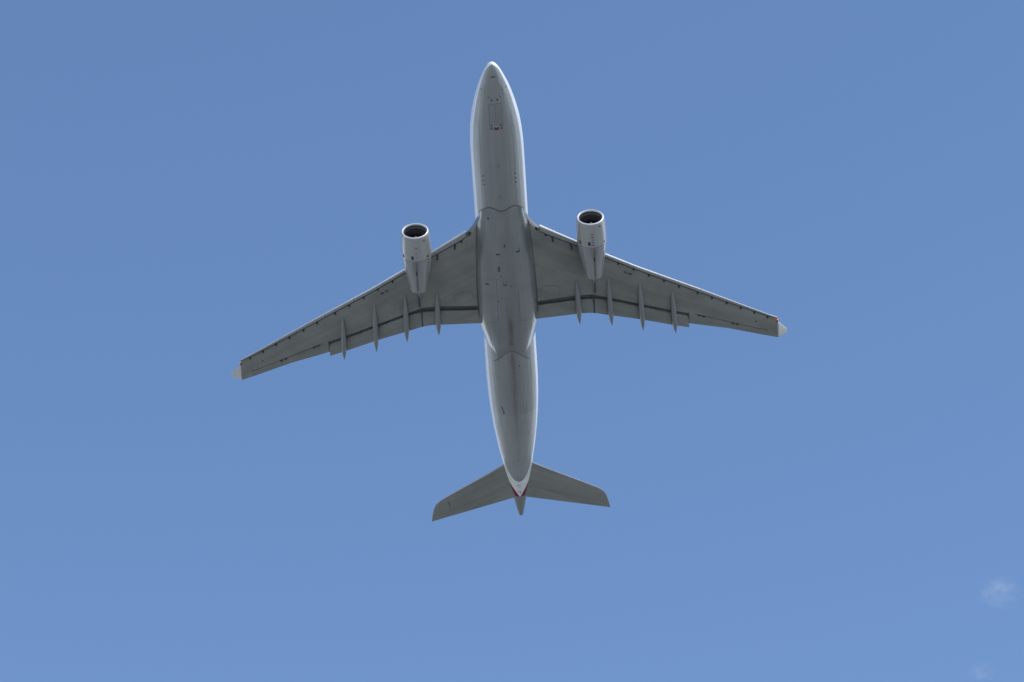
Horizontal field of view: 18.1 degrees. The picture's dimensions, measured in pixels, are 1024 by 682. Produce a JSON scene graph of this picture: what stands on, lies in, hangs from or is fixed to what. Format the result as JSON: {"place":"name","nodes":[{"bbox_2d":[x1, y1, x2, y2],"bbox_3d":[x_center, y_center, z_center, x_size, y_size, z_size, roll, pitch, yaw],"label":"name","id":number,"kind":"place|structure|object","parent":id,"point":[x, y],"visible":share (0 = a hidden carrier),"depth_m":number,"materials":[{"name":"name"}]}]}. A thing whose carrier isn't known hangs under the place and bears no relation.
{"place":"outdoors","nodes":[
{"label":"outdoors","id":0,"kind":"place"},
{"bbox_2d":[232,62,786,521],"bbox_3d":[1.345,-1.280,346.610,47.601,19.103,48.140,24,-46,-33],"label":"airliner","id":1,"kind":"object","parent":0,"point":[504,272],"visible":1,"depth_m":339.94,"materials":[{"name":"paint"}]},
{"bbox_2d":[0,0,1023,681],"label":"sky","id":2,"kind":"structure","parent":0,"point":[187,186],"materials":[{"name":"blue"}]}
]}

